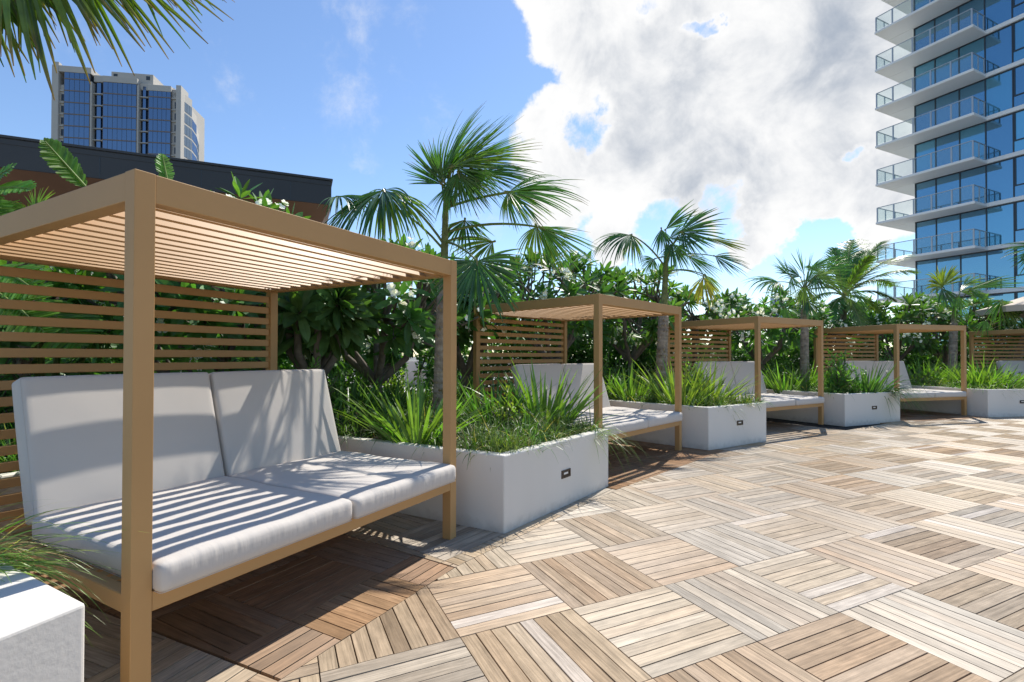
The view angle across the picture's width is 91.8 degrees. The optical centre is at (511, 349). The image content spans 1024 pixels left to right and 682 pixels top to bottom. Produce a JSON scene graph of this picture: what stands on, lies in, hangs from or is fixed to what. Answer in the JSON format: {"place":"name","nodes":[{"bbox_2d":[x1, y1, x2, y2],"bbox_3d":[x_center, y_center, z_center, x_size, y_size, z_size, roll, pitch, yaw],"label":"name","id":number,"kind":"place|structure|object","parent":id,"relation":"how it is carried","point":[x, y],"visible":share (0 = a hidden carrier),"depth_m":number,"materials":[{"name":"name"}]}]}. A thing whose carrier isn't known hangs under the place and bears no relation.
{"place":"outdoors","nodes":[
{"label":"outdoors","id":0,"kind":"place"},
{"bbox_2d":[51,62,204,161],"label":"apartment tower","id":1,"kind":"structure","parent":0,"point":[142,113],"depth_m":139.07,"materials":[{"name":"blue glass"}]},
{"bbox_2d":[184,103,198,160],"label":"side window","id":2,"kind":"structure","parent":1,"relation":"in","point":[189,121],"depth_m":145.00,"materials":[{"name":"blue glass"}]},
{"bbox_2d":[0,134,332,370],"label":"pavilion","id":3,"kind":"structure","parent":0,"point":[307,195],"depth_m":14.14,"materials":[{"name":"grey"}]},
{"bbox_2d":[328,376,514,391],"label":"terrace","id":4,"kind":"structure","parent":0,"point":[416,386],"depth_m":22.44,"materials":[{"name":"concrete"}]},
{"bbox_2d":[813,341,943,372],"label":"hedge","id":5,"kind":"object","parent":4,"relation":"on","point":[922,359],"visible":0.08,"depth_m":16.83,"materials":[{"name":"green plant"}]},
{"bbox_2d":[963,302,1023,360],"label":"plumeria tree","id":6,"kind":"object","parent":4,"relation":"on","point":[1020,326],"visible":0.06,"depth_m":16.12,"materials":[{"name":"green plant"}]},
{"bbox_2d":[402,361,460,385],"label":"counter wall","id":7,"kind":"structure","parent":0,"point":[411,366],"depth_m":21.99,"materials":[{"name":"white paint"}]},
{"bbox_2d":[0,0,915,356],"label":"sky","id":8,"kind":"structure","parent":0,"point":[762,113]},
{"bbox_2d":[318,399,880,681],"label":"deck substrate","id":9,"kind":"object","parent":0,"point":[812,424],"depth_m":9.56,"materials":[{"name":"grey"}]},
{"bbox_2d":[0,471,24,563],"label":"planter","id":10,"kind":"object","parent":9,"relation":"on","point":[10,491],"depth_m":3.10,"materials":[{"name":"white paint"}]},
{"bbox_2d":[0,408,19,473],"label":"ground cover","id":11,"kind":"object","parent":10,"relation":"on","point":[7,458],"visible":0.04,"depth_m":3.35,"materials":[{"name":"green plant"}]},
{"bbox_2d":[0,345,37,444],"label":"shrub","id":12,"kind":"object","parent":10,"relation":"in","point":[6,393],"visible":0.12,"depth_m":4.07,"materials":[{"name":"green plant"}]},
{"bbox_2d":[0,163,60,332],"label":"bird of paradise plant","id":13,"kind":"object","parent":10,"relation":"in","point":[19,186],"visible":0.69,"depth_m":3.68,"materials":[{"name":"green plant"}]},
{"bbox_2d":[6,186,54,439],"bbox_3d":[-4.211,-0.287,4.337,0.326,2.380,0.197,0,-1,0],"label":"plant","id":14,"kind":"object","parent":10,"relation":"in","point":[20,360],"visible":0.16,"depth_m":4.37,"materials":[{"name":"green plant"}]},
{"bbox_2d":[0,260,117,392],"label":"plumeria tree","id":15,"kind":"object","parent":10,"relation":"in","point":[8,344],"visible":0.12,"depth_m":4.75,"materials":[{"name":"green plant"}]},
{"bbox_2d":[27,137,174,376],"bbox_3d":[-3.869,-0.581,4.405,1.103,2.999,1.494,0,-1,-20],"label":"bird of paradise plant","id":16,"kind":"object","parent":10,"relation":"in","point":[57,154],"visible":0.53,"depth_m":4.69,"materials":[{"name":"green plant"}]},
{"bbox_2d":[39,266,305,373],"bbox_3d":[-3.293,-0.230,5.206,2.646,2.502,2.469,0,-1,0],"label":"plumeria tree","id":17,"kind":"object","parent":10,"relation":"in","point":[178,321],"visible":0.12,"depth_m":4.49,"materials":[{"name":"green plant"}]},
{"bbox_2d":[182,337,282,372],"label":"shrub","id":18,"kind":"object","parent":10,"relation":"in","point":[247,358],"depth_m":5.08,"materials":[{"name":"green plant"}]},
{"bbox_2d":[0,321,214,425],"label":"hedge","id":19,"kind":"object","parent":9,"relation":"on","point":[97,359],"visible":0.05,"depth_m":6.38,"materials":[{"name":"green plant"}]},
{"bbox_2d":[72,337,336,381],"bbox_3d":[-4.600,0.432,7.588,3.661,1.877,1.429,0,-1,0],"label":"hedge","id":20,"kind":"object","parent":9,"relation":"on","point":[286,362],"depth_m":7.28,"materials":[{"name":"green plant"}]},
{"bbox_2d":[292,348,407,386],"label":"hedge","id":21,"kind":"object","parent":9,"relation":"on","point":[398,371],"visible":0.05,"depth_m":12.96,"materials":[{"name":"green plant"}]},
{"bbox_2d":[412,319,593,393],"bbox_3d":[-0.143,0.357,11.591,4.358,2.240,1.429,0,-1,-25],"label":"hedge","id":22,"kind":"object","parent":9,"relation":"on","point":[429,373],"visible":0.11,"depth_m":11.09,"materials":[{"name":"green plant"}]},
{"bbox_2d":[15,408,1023,681],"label":"deck","id":23,"kind":"structure","parent":9,"relation":"on","point":[881,552],"depth_m":2.82,"materials":[{"name":"brown wood"}]},
{"bbox_2d":[0,563,84,681],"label":"planter","id":24,"kind":"object","parent":23,"relation":"on","point":[42,624],"visible":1,"depth_m":1.42,"materials":[{"name":"white paint"}]},
{"bbox_2d":[0,482,110,591],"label":"trailing grass","id":25,"kind":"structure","parent":24,"relation":"in","point":[3,556],"depth_m":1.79,"materials":[{"name":"green plant"}]},
{"bbox_2d":[0,519,146,628],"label":"trailing grass","id":26,"kind":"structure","parent":24,"relation":"on","point":[44,571],"depth_m":1.79,"materials":[{"name":"green plant"}]},
{"bbox_2d":[0,0,232,99],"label":"fan palm","id":27,"kind":"object","parent":24,"relation":"in","point":[23,16],"visible":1,"depth_m":2.66,"materials":[{"name":"green plant"}]},
{"bbox_2d":[0,169,456,681],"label":"cabana","id":28,"kind":"object","parent":23,"relation":"on","point":[141,231],"visible":0.66,"depth_m":2.64,"materials":[{"name":"brown wood"}]},
{"bbox_2d":[12,372,224,524],"bbox_3d":[-2.208,0.505,2.879,0.133,0.744,0.952,-18,-9,27],"label":"back cushion","id":29,"kind":"object","parent":28,"relation":"on","point":[69,434],"visible":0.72,"depth_m":2.68,"materials":[{"name":"beige fabric"}]},
{"bbox_2d":[32,476,351,593],"bbox_3d":[-1.581,0.856,2.528,1.155,0.131,0.959,0,-1,28],"label":"seat cushion","id":30,"kind":"object","parent":28,"relation":"on","point":[204,528],"visible":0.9,"depth_m":2.30,"materials":[{"name":"beige fabric"}]},
{"bbox_2d":[209,369,340,476],"bbox_3d":[-1.750,0.516,3.726,0.133,0.744,0.952,-19,-10,27],"label":"back cushion","id":31,"kind":"object","parent":28,"relation":"on","point":[264,418],"visible":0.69,"depth_m":3.61,"materials":[{"name":"beige fabric"}]},
{"bbox_2d":[230,451,455,518],"bbox_3d":[-1.120,0.866,3.373,1.155,0.131,0.959,0,-1,28],"label":"seat cushion","id":32,"kind":"object","parent":28,"relation":"on","point":[365,484],"visible":0.8,"depth_m":3.19,"materials":[{"name":"beige fabric"}]},
{"bbox_2d":[338,406,607,533],"bbox_3d":[-1.038,1.091,5.373,3.676,0.591,2.653,0,-1,37],"label":"planter","id":33,"kind":"object","parent":23,"relation":"on","point":[505,492],"visible":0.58,"depth_m":3.97,"materials":[{"name":"white paint"}]},
{"bbox_2d":[210,172,310,369],"bbox_3d":[-2.879,-0.503,5.479,1.227,2.848,0.852,0,-1,-22],"label":"plumeria tree","id":34,"kind":"object","parent":33,"relation":"in","point":[265,199],"visible":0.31,"depth_m":5.41,"materials":[{"name":"green plant"}]},
{"bbox_2d":[244,285,386,376],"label":"plumeria tree","id":35,"kind":"object","parent":33,"relation":"on","point":[343,317],"visible":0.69,"depth_m":5.19,"materials":[{"name":"green plant"}]},
{"bbox_2d":[283,355,358,428],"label":"shrub","id":36,"kind":"object","parent":33,"relation":"in","point":[337,401],"visible":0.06,"depth_m":5.23,"materials":[{"name":"green plant"}]},
{"bbox_2d":[326,357,405,411],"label":"shrub","id":37,"kind":"object","parent":33,"relation":"in","point":[347,383],"visible":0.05,"depth_m":6.87,"materials":[{"name":"green plant"}]},
{"bbox_2d":[328,369,405,427],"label":"sword plant","id":38,"kind":"object","parent":33,"relation":"on","point":[362,396],"visible":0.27,"depth_m":5.54,"materials":[{"name":"green plant"}]},
{"bbox_2d":[259,233,499,399],"bbox_3d":[-1.775,-0.232,6.655,3.234,2.547,2.958,0,-1,0],"label":"plumeria tree","id":39,"kind":"object","parent":33,"relation":"in","point":[405,326],"visible":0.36,"depth_m":6.01,"materials":[{"name":"green plant"}]},
{"bbox_2d":[345,366,425,417],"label":"sword plant","id":40,"kind":"object","parent":33,"relation":"on","point":[391,394],"visible":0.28,"depth_m":6.19,"materials":[{"name":"green plant"}]},
{"bbox_2d":[332,364,504,444],"bbox_3d":[-0.882,0.450,4.404,1.483,0.864,1.488,0,-1,20],"label":"sword plant","id":41,"kind":"object","parent":33,"relation":"on","point":[416,426],"visible":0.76,"depth_m":4.20,"materials":[{"name":"green plant"}]},
{"bbox_2d":[318,105,602,414],"bbox_3d":[-0.578,-0.832,5.033,3.022,3.434,1.406,0,-1,0],"label":"fan palm","id":42,"kind":"object","parent":33,"relation":"on","point":[469,158],"visible":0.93,"depth_m":4.84,"materials":[{"name":"green plant"}]},
{"bbox_2d":[332,379,625,469],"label":"fine grass","id":43,"kind":"structure","parent":33,"relation":"on","point":[355,431],"depth_m":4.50,"materials":[{"name":"green plant"}]},
{"bbox_2d":[477,379,534,431],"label":"shrub","id":44,"kind":"object","parent":33,"relation":"in","point":[510,408],"visible":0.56,"depth_m":4.88,"materials":[{"name":"green plant"}]},
{"bbox_2d":[456,372,555,428],"bbox_3d":[-0.153,0.550,5.301,1.222,0.684,1.139,-1,-1,45],"label":"sword plant","id":45,"kind":"object","parent":33,"relation":"on","point":[472,404],"visible":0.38,"depth_m":5.12,"materials":[{"name":"green plant"}]},
{"bbox_2d":[464,354,608,426],"bbox_3d":[0.275,0.448,5.232,1.627,0.888,1.330,0,-1,23],"label":"sword plant","id":46,"kind":"object","parent":33,"relation":"on","point":[559,399],"visible":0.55,"depth_m":5.07,"materials":[{"name":"green plant"}]},
{"bbox_2d":[581,414,647,478],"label":"trailing grass","id":47,"kind":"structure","parent":33,"relation":"on","point":[606,432],"depth_m":4.70,"materials":[{"name":"green plant"}]},
{"bbox_2d":[473,294,681,450],"bbox_3d":[0.910,0.392,6.872,2.059,1.990,2.039,-1,-1,44],"label":"cabana","id":48,"kind":"object","parent":23,"relation":"on","point":[597,308],"visible":0.42,"depth_m":6.85,"materials":[{"name":"brown wood"}]},
{"bbox_2d":[566,412,647,435],"bbox_3d":[0.942,0.901,6.183,1.155,0.131,0.959,-1,-1,44],"label":"seat cushion","id":49,"kind":"object","parent":48,"relation":"on","point":[621,423],"visible":0.4,"depth_m":5.91,"materials":[{"name":"beige fabric"}]},
{"bbox_2d":[511,364,571,413],"bbox_3d":[0.423,0.553,6.689,0.133,0.744,0.952,-23,-16,41],"label":"back cushion","id":50,"kind":"object","parent":49,"relation":"on","point":[549,372],"visible":0.45,"depth_m":6.67,"materials":[{"name":"beige fabric"}]},
{"bbox_2d":[581,406,681,427],"bbox_3d":[1.607,0.909,6.880,1.155,0.131,0.959,-1,-1,44],"label":"seat cushion","id":51,"kind":"object","parent":48,"relation":"on","point":[655,417],"visible":0.63,"depth_m":6.65,"materials":[{"name":"beige fabric"}]},
{"bbox_2d":[562,363,610,409],"bbox_3d":[1.085,0.563,7.388,0.133,0.744,0.952,-24,-17,41],"label":"back cushion","id":52,"kind":"object","parent":51,"relation":"on","point":[582,370],"visible":0.35,"depth_m":7.28,"materials":[{"name":"beige fabric"}]},
{"bbox_2d":[609,400,765,449],"bbox_3d":[2.104,1.121,8.619,2.435,0.612,3.688,1,-1,-35],"label":"planter","id":53,"kind":"object","parent":23,"relation":"on","point":[711,427],"visible":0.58,"depth_m":7.20,"materials":[{"name":"white paint"}]},
{"bbox_2d":[484,246,631,363],"bbox_3d":[0.752,-0.508,9.838,3.291,3.182,3.316,0,-1,0],"label":"plumeria tree","id":54,"kind":"object","parent":53,"relation":"in","point":[569,285],"visible":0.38,"depth_m":9.28,"materials":[{"name":"green plant"}]},
{"bbox_2d":[604,362,662,401],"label":"sword plant","id":55,"kind":"object","parent":53,"relation":"on","point":[619,388],"visible":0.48,"depth_m":8.23,"materials":[{"name":"green plant"}]},
{"bbox_2d":[591,199,747,397],"bbox_3d":[2.670,-0.795,8.293,2.747,3.447,1.156,0,-1,0],"label":"fan palm","id":56,"kind":"object","parent":53,"relation":"on","point":[677,251],"visible":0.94,"depth_m":8.12,"materials":[{"name":"green plant"}]},
{"bbox_2d":[626,352,729,405],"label":"sword plant","id":57,"kind":"object","parent":53,"relation":"on","point":[669,390],"visible":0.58,"depth_m":7.53,"materials":[{"name":"green plant"}]},
{"bbox_2d":[604,374,772,410],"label":"fine grass","id":58,"kind":"structure","parent":53,"relation":"on","point":[652,399],"depth_m":7.62,"materials":[{"name":"green plant"}]},
{"bbox_2d":[661,357,760,403],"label":"sword plant","id":59,"kind":"object","parent":53,"relation":"on","point":[725,391],"visible":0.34,"depth_m":7.75,"materials":[{"name":"green plant"}]},
{"bbox_2d":[666,316,823,424],"bbox_3d":[4.555,0.431,9.857,2.039,1.990,2.059,0,-1,-30],"label":"cabana","id":60,"kind":"object","parent":23,"relation":"on","point":[756,324],"visible":0.42,"depth_m":9.48,"materials":[{"name":"brown wood"}]},
{"bbox_2d":[695,361,737,394],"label":"back cushion","id":61,"kind":"object","parent":60,"relation":"on","point":[728,368],"visible":0.44,"depth_m":9.82,"materials":[{"name":"beige fabric"}]},
{"bbox_2d":[730,361,766,394],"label":"back cushion","id":62,"kind":"object","parent":60,"relation":"on","point":[745,369],"visible":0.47,"depth_m":10.19,"materials":[{"name":"beige fabric"}]},
{"bbox_2d":[729,395,794,407],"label":"seat cushion","id":63,"kind":"object","parent":60,"relation":"on","point":[779,402],"visible":0.34,"depth_m":8.77,"materials":[{"name":"beige fabric"}]},
{"bbox_2d":[744,393,823,404],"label":"seat cushion","id":64,"kind":"object","parent":60,"relation":"on","point":[802,400],"visible":0.49,"depth_m":9.30,"materials":[{"name":"beige fabric"}]},
{"bbox_2d":[814,324,966,414],"bbox_3d":[8.819,0.458,11.720,2.039,1.990,2.059,0,-1,-16],"label":"cabana","id":65,"kind":"object","parent":23,"relation":"on","point":[894,329],"visible":0.48,"depth_m":11.15,"materials":[{"name":"brown wood"}]},
{"bbox_2d":[842,361,879,381],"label":"back cushion","id":66,"kind":"object","parent":65,"relation":"on","point":[866,365],"visible":0.32,"depth_m":11.82,"materials":[{"name":"beige fabric"}]},
{"bbox_2d":[892,388,966,397],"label":"seat cushion","id":67,"kind":"object","parent":65,"relation":"on","point":[944,393],"visible":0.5,"depth_m":10.87,"materials":[{"name":"beige fabric"}]},
{"bbox_2d":[874,361,911,388],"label":"back cushion","id":68,"kind":"object","parent":67,"relation":"on","point":[903,372],"visible":0.47,"depth_m":12.03,"materials":[{"name":"beige fabric"}]},
{"bbox_2d":[900,385,1023,416],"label":"planter","id":69,"kind":"object","parent":23,"relation":"on","point":[988,402],"visible":0.49,"depth_m":10.80,"materials":[{"name":"white paint"}]},
{"bbox_2d":[906,366,954,386],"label":"shrub","id":70,"kind":"object","parent":69,"relation":"on","point":[928,374],"visible":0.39,"depth_m":12.37,"materials":[{"name":"green plant"}]},
{"bbox_2d":[905,354,957,382],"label":"sword plant","id":71,"kind":"object","parent":69,"relation":"on","point":[928,370],"visible":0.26,"depth_m":12.88,"materials":[{"name":"green plant"}]},
{"bbox_2d":[912,372,1023,391],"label":"fine grass","id":72,"kind":"structure","parent":69,"relation":"on","point":[955,385],"depth_m":11.29,"materials":[{"name":"green plant"}]},
{"bbox_2d":[925,266,1023,375],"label":"fan palm","id":73,"kind":"object","parent":69,"relation":"on","point":[955,303],"visible":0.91,"depth_m":13.33,"materials":[{"name":"green plant"}]},
{"bbox_2d":[939,355,1019,386],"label":"sword plant","id":74,"kind":"object","parent":69,"relation":"on","point":[971,374],"visible":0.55,"depth_m":11.45,"materials":[{"name":"green plant"}]},
{"bbox_2d":[957,360,1023,388],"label":"sword plant","id":75,"kind":"object","parent":69,"relation":"on","point":[1006,378],"visible":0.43,"depth_m":11.46,"materials":[{"name":"green plant"}]},
{"bbox_2d":[969,329,1023,374],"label":"cabana","id":76,"kind":"object","parent":23,"relation":"on","point":[1011,332],"visible":0.42,"depth_m":13.63,"materials":[{"name":"brown wood"}]},
{"bbox_2d":[996,361,1023,381],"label":"back cushion","id":77,"kind":"object","parent":76,"relation":"on","point":[1013,364],"visible":0.45,"depth_m":12.87,"materials":[{"name":"beige fabric"}]},
{"bbox_2d":[975,297,1023,317],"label":"parasol","id":78,"kind":"object","parent":23,"relation":"on","point":[1017,305],"visible":0.62,"depth_m":13.17,"materials":[{"name":"beige fabric"}]},
{"bbox_2d":[510,321,652,384],"bbox_3d":[1.672,0.306,12.404,3.661,2.422,1.429,0,-1,-15],"label":"hedge","id":79,"kind":"object","parent":9,"relation":"on","point":[589,344],"visible":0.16,"depth_m":12.26,"materials":[{"name":"green plant"}]},
{"bbox_2d":[571,295,656,365],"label":"plumeria tree","id":80,"kind":"object","parent":9,"relation":"on","point":[618,355],"visible":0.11,"depth_m":12.13,"materials":[{"name":"green plant"}]},
{"bbox_2d":[642,334,775,383],"bbox_3d":[5.450,0.463,14.603,4.358,2.058,1.429,0,-1,-5],"label":"hedge","id":81,"kind":"object","parent":9,"relation":"on","point":[743,357],"visible":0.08,"depth_m":14.35,"materials":[{"name":"green plant"}]},
{"bbox_2d":[698,329,813,376],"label":"hedge","id":82,"kind":"object","parent":9,"relation":"on","point":[778,357],"visible":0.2,"depth_m":15.09,"materials":[{"name":"green plant"}]},
{"bbox_2d":[766,389,899,426],"bbox_3d":[6.329,1.158,11.351,2.643,0.612,3.677,0,-1,-23],"label":"planter","id":83,"kind":"object","parent":9,"relation":"on","point":[854,409],"visible":0.5,"depth_m":9.65,"materials":[{"name":"white paint"}]},
{"bbox_2d":[634,284,764,371],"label":"plumeria tree","id":84,"kind":"object","parent":83,"relation":"in","point":[722,311],"visible":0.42,"depth_m":11.57,"materials":[{"name":"green plant"}]},
{"bbox_2d":[710,283,833,370],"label":"plumeria tree","id":85,"kind":"object","parent":83,"relation":"in","point":[779,338],"visible":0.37,"depth_m":12.53,"materials":[{"name":"green plant"}]},
{"bbox_2d":[761,360,817,393],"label":"sword plant","id":86,"kind":"object","parent":83,"relation":"on","point":[775,385],"visible":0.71,"depth_m":10.40,"materials":[{"name":"green plant"}]},
{"bbox_2d":[781,360,830,390],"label":"sword plant","id":87,"kind":"object","parent":83,"relation":"on","point":[809,378],"visible":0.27,"depth_m":10.69,"materials":[{"name":"green plant"}]},
{"bbox_2d":[743,249,875,384],"bbox_3d":[6.694,-0.680,11.130,2.989,3.286,1.136,0,-1,0],"label":"fan palm","id":88,"kind":"object","parent":83,"relation":"on","point":[819,275],"visible":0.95,"depth_m":11.10,"materials":[{"name":"green plant"}]},
{"bbox_2d":[763,374,889,395],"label":"fine grass","id":89,"kind":"structure","parent":83,"relation":"on","point":[807,389],"depth_m":10.02,"materials":[{"name":"green plant"}]},
{"bbox_2d":[814,348,868,393],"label":"shrub","id":90,"kind":"object","parent":83,"relation":"in","point":[840,378],"visible":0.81,"depth_m":9.92,"materials":[{"name":"green plant"}]},
{"bbox_2d":[831,357,909,392],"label":"sword plant","id":91,"kind":"object","parent":83,"relation":"on","point":[873,386],"visible":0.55,"depth_m":9.79,"materials":[{"name":"green plant"}]},
{"bbox_2d":[884,378,938,419],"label":"trailing grass","id":92,"kind":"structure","parent":83,"relation":"in","point":[896,389],"depth_m":9.73,"materials":[{"name":"green plant"}]},
{"bbox_2d":[789,299,899,372],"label":"plumeria tree","id":93,"kind":"object","parent":9,"relation":"on","point":[879,320],"visible":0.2,"depth_m":14.47,"materials":[{"name":"green plant"}]},
{"bbox_2d":[798,238,921,368],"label":"fan palm","id":94,"kind":"object","parent":9,"relation":"on","point":[861,260],"visible":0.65,"depth_m":14.50,"materials":[{"name":"green plant"}]},
{"bbox_2d":[833,291,963,360],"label":"plumeria tree","id":95,"kind":"object","parent":9,"relation":"on","point":[913,341],"visible":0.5,"depth_m":14.70,"materials":[{"name":"green plant"}]},
{"bbox_2d":[888,293,1022,372],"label":"plumeria tree","id":96,"kind":"object","parent":9,"relation":"on","point":[972,322],"visible":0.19,"depth_m":15.15,"materials":[{"name":"green plant"}]},
{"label":"rear planter","id":97,"kind":"object","parent":9,"relation":"on","visible":0},
{"bbox_2d":[367,366,419,406],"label":"shrub","id":98,"kind":"object","parent":97,"relation":"in","point":[391,382],"visible":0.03,"depth_m":7.61,"materials":[{"name":"green plant"}]},
{"bbox_2d":[416,378,512,407],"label":"ground cover","id":99,"kind":"object","parent":97,"relation":"on","point":[428,394],"visible":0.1,"depth_m":7.68,"materials":[{"name":"green plant"}]},
{"bbox_2d":[409,256,522,406],"bbox_3d":[-0.792,-0.219,7.620,1.736,2.536,1.782,0,-1,36],"label":"fan palm","id":100,"kind":"object","parent":97,"relation":"in","point":[462,367],"visible":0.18,"depth_m":7.49,"materials":[{"name":"green plant"}]},
{"bbox_3d":[13.556,1.221,14.573,2.397,0.580,1.616,0,-1,0],"label":"rear planter","id":101,"kind":"object","parent":9,"relation":"on","visible":0},
{"bbox_2d":[1000,243,1023,360],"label":"fan palm","id":102,"kind":"object","parent":101,"relation":"in","point":[1019,251],"visible":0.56,"depth_m":14.33,"materials":[{"name":"green plant"}]},
{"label":"rear planter","id":103,"kind":"object","parent":9,"relation":"on","visible":0},
{"bbox_2d":[559,263,701,377],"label":"plumeria tree","id":104,"kind":"object","parent":103,"relation":"in","point":[619,337],"visible":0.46,"depth_m":10.78,"materials":[{"name":"green plant"}]},
{"bbox_2d":[874,0,1023,356],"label":"apartment tower","id":105,"kind":"structure","parent":0,"point":[959,69],"depth_m":36.59,"materials":[{"name":"blue glass"}]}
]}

